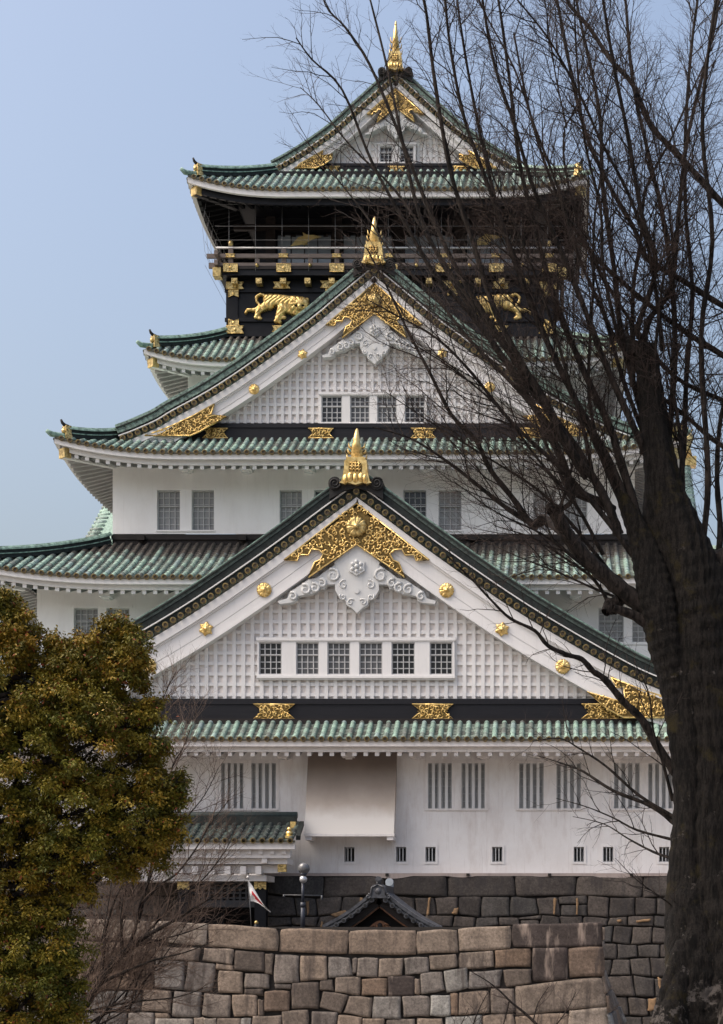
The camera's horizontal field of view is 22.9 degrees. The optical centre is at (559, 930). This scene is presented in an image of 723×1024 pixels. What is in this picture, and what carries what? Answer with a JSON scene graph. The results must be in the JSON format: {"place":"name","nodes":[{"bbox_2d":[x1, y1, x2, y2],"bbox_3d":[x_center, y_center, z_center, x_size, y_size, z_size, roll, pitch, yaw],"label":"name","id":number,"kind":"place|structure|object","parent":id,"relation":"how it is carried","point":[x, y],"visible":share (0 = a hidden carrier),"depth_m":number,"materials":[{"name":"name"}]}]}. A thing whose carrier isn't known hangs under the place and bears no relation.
{"place":"outdoors","nodes":[
{"label":"outdoors","id":0,"kind":"place"},
{"bbox_2d":[0,0,722,672],"label":"sky","id":1,"kind":"structure","parent":0,"point":[104,103],"materials":[{"name":"blue"}]},
{"bbox_3d":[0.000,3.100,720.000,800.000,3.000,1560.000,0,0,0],"label":"ground","id":2,"kind":"structure","parent":0,"visible":0},
{"bbox_2d":[0,582,196,1023],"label":"evergreen tree","id":3,"kind":"object","parent":2,"relation":"on","point":[73,684],"visible":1,"depth_m":25.72,"materials":[{"name":"green plant"}]},
{"bbox_2d":[53,638,259,1023],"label":"bare tree","id":4,"kind":"object","parent":2,"relation":"on","point":[105,967],"visible":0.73,"depth_m":32.95,"materials":[{"name":"brown plant"}]},
{"bbox_2d":[0,919,626,1023],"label":"forward rampart","id":5,"kind":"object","parent":2,"relation":"on","point":[347,975],"visible":0.83,"depth_m":61.84,"materials":[{"name":"beige stone"}]},
{"bbox_2d":[247,876,270,926],"bbox_3d":[-10.803,-0.987,63.182,0.883,1.975,0.240,0,0,0],"label":"flag pole","id":6,"kind":"object","parent":5,"relation":"on","point":[253,896],"visible":0.96,"depth_m":63.19,"materials":[{"name":"white fabric"}]},
{"bbox_2d":[283,862,322,926],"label":"lamp post","id":7,"kind":"object","parent":5,"relation":"on","point":[303,868],"visible":0.98,"depth_m":65.93,"materials":[{"name":"metal"}]},
{"bbox_2d":[322,876,441,926],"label":"well house","id":8,"kind":"structure","parent":5,"relation":"on","point":[373,908],"depth_m":67.05,"materials":[{"name":"grey tile"}]},
{"bbox_2d":[0,873,666,1023],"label":"tower base","id":9,"kind":"object","parent":2,"relation":"on","point":[633,940],"visible":0.27,"depth_m":73.56,"materials":[{"name":"stone"}]},
{"bbox_2d":[106,812,303,926],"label":"roofed gate","id":10,"kind":"structure","parent":9,"relation":"on","point":[274,844],"depth_m":71.89,"materials":[{"name":"paint"}]},
{"bbox_2d":[0,21,715,874],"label":"castle tower","id":11,"kind":"structure","parent":9,"relation":"on","point":[268,521],"depth_m":74.42,"materials":[{"name":"paint"}]},
{"bbox_2d":[75,609,97,635],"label":"window","id":12,"kind":"structure","parent":11,"relation":"in","point":[81,615],"depth_m":77.07,"materials":[{"name":"grey paint"}]},
{"bbox_2d":[107,609,128,618],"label":"window","id":13,"kind":"structure","parent":11,"relation":"in","point":[113,611],"depth_m":77.07,"materials":[{"name":"grey paint"}]},
{"bbox_2d":[158,491,179,529],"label":"window","id":14,"kind":"structure","parent":11,"relation":"in","point":[168,501],"depth_m":80.16,"materials":[{"name":"grey glass"}]},
{"bbox_2d":[192,491,213,529],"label":"window","id":15,"kind":"structure","parent":11,"relation":"in","point":[202,501],"depth_m":80.16,"materials":[{"name":"grey glass"}]},
{"bbox_2d":[221,763,242,807],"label":"window","id":16,"kind":"structure","parent":11,"relation":"in","point":[228,766],"depth_m":74.31,"materials":[{"name":"grey paint"}]},
{"bbox_2d":[252,763,275,807],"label":"window","id":17,"kind":"structure","parent":11,"relation":"in","point":[264,785],"depth_m":74.33,"materials":[{"name":"grey paint"}]},
{"bbox_2d":[259,642,281,673],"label":"window","id":18,"kind":"structure","parent":11,"relation":"in","point":[270,653],"depth_m":73.88,"materials":[{"name":"grey paint"}]},
{"bbox_2d":[280,491,301,522],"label":"window","id":19,"kind":"structure","parent":11,"relation":"in","point":[290,501],"depth_m":80.16,"materials":[{"name":"grey glass"}]},
{"bbox_2d":[296,642,318,673],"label":"window","id":20,"kind":"structure","parent":11,"relation":"in","point":[307,653],"depth_m":73.88,"materials":[{"name":"grey paint"}]},
{"bbox_2d":[322,396,341,421],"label":"window","id":21,"kind":"structure","parent":11,"relation":"in","point":[331,405],"depth_m":80.37,"materials":[{"name":"grey paint"}]},
{"bbox_2d":[328,642,349,673],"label":"window","id":22,"kind":"structure","parent":11,"relation":"in","point":[338,652],"depth_m":73.88,"materials":[{"name":"grey paint"}]},
{"bbox_2d":[342,845,356,863],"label":"window","id":23,"kind":"structure","parent":11,"relation":"in","point":[350,850],"depth_m":74.20,"materials":[{"name":"grey paint"}]},
{"bbox_2d":[350,396,369,421],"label":"window","id":24,"kind":"structure","parent":11,"relation":"in","point":[360,413],"depth_m":80.37,"materials":[{"name":"grey paint"}]},
{"bbox_2d":[359,642,381,673],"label":"window","id":25,"kind":"structure","parent":11,"relation":"in","point":[370,653],"depth_m":73.88,"materials":[{"name":"grey paint"}]},
{"bbox_2d":[380,147,391,161],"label":"window","id":26,"kind":"structure","parent":11,"relation":"in","point":[384,149],"depth_m":91.25,"materials":[{"name":"grey glass"}]},
{"bbox_2d":[377,396,396,421],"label":"window","id":27,"kind":"structure","parent":11,"relation":"in","point":[380,416],"depth_m":80.37,"materials":[{"name":"grey paint"}]},
{"bbox_2d":[394,845,407,863],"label":"window","id":28,"kind":"structure","parent":11,"relation":"in","point":[402,850],"depth_m":74.22,"materials":[{"name":"grey paint"}]},
{"bbox_2d":[392,642,414,673],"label":"window","id":29,"kind":"structure","parent":11,"relation":"in","point":[403,653],"depth_m":73.88,"materials":[{"name":"grey paint"}]},
{"bbox_2d":[400,147,413,160],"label":"window","id":30,"kind":"structure","parent":11,"relation":"in","point":[410,149],"depth_m":91.23,"materials":[{"name":"grey glass"}]},
{"bbox_2d":[404,491,425,516],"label":"window","id":31,"kind":"structure","parent":11,"relation":"in","point":[417,499],"depth_m":80.16,"materials":[{"name":"grey glass"}]},
{"bbox_2d":[405,396,424,421],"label":"window","id":32,"kind":"structure","parent":11,"relation":"in","point":[420,403],"depth_m":80.37,"materials":[{"name":"grey glass"}]},
{"bbox_2d":[423,845,437,863],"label":"window","id":33,"kind":"structure","parent":11,"relation":"in","point":[431,853],"depth_m":74.22,"materials":[{"name":"grey paint"}]},
{"bbox_2d":[428,763,451,807],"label":"window","id":34,"kind":"structure","parent":11,"relation":"in","point":[439,774],"depth_m":74.31,"materials":[{"name":"grey paint"}]},
{"bbox_2d":[430,642,451,673],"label":"window","id":35,"kind":"structure","parent":11,"relation":"in","point":[440,652],"depth_m":73.88,"materials":[{"name":"grey paint"}]},
{"bbox_2d":[439,491,460,529],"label":"window","id":36,"kind":"structure","parent":11,"relation":"in","point":[450,526],"depth_m":80.16,"materials":[{"name":"grey glass"}]},
{"bbox_2d":[462,763,484,807],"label":"window","id":37,"kind":"structure","parent":11,"relation":"in","point":[473,774],"depth_m":74.31,"materials":[{"name":"grey paint"}]},
{"bbox_2d":[490,845,503,863],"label":"window","id":38,"kind":"structure","parent":11,"relation":"in","point":[496,851],"depth_m":74.22,"materials":[{"name":"grey paint"}]},
{"bbox_2d":[519,763,543,807],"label":"window","id":39,"kind":"structure","parent":11,"relation":"in","point":[531,779],"depth_m":74.39,"materials":[{"name":"grey paint"}]},
{"bbox_2d":[533,491,554,529],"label":"window","id":40,"kind":"structure","parent":11,"relation":"in","point":[534,499],"depth_m":80.16,"materials":[{"name":"grey paint"}]},
{"bbox_2d":[556,763,580,807],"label":"window","id":41,"kind":"structure","parent":11,"relation":"in","point":[567,774],"depth_m":74.31,"materials":[{"name":"grey paint"}]},
{"bbox_2d":[565,491,586,529],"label":"window","id":42,"kind":"structure","parent":11,"relation":"in","point":[581,503],"depth_m":80.16,"materials":[{"name":"grey paint"}]},
{"bbox_2d":[572,845,585,863],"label":"window","id":43,"kind":"structure","parent":11,"relation":"in","point":[578,851],"depth_m":74.22,"materials":[{"name":"grey paint"}]},
{"bbox_2d":[601,845,614,863],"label":"window","id":44,"kind":"structure","parent":11,"relation":"in","point":[609,850],"depth_m":74.22,"materials":[{"name":"grey paint"}]},
{"bbox_2d":[599,609,622,641],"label":"window","id":45,"kind":"structure","parent":11,"relation":"in","point":[609,620],"depth_m":77.07,"materials":[{"name":"grey paint"}]},
{"bbox_2d":[614,763,639,807],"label":"window","id":46,"kind":"structure","parent":11,"relation":"in","point":[635,783],"depth_m":74.33,"materials":[{"name":"grey paint"}]},
{"bbox_2d":[632,620,645,641],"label":"window","id":47,"kind":"structure","parent":11,"relation":"in","point":[638,630],"depth_m":77.07,"materials":[{"name":"grey paint"}]},
{"bbox_2d":[648,763,672,807],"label":"window","id":48,"kind":"structure","parent":11,"relation":"in","point":[658,793],"depth_m":74.31,"materials":[{"name":"grey paint"}]},
{"bbox_2d":[657,845,669,863],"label":"window","id":49,"kind":"structure","parent":11,"relation":"in","point":[663,849],"depth_m":74.22,"materials":[{"name":"grey paint"}]},
{"bbox_2d":[242,0,722,1023],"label":"bare tree","id":50,"kind":"object","parent":2,"relation":"on","point":[674,598],"visible":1,"depth_m":26.67,"materials":[{"name":"brown plant"}]},
{"bbox_2d":[451,958,586,1023],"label":"sapling","id":51,"kind":"object","parent":2,"relation":"on","point":[519,1008],"visible":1,"depth_m":37.96,"materials":[{"name":"brown plant"}]}
]}

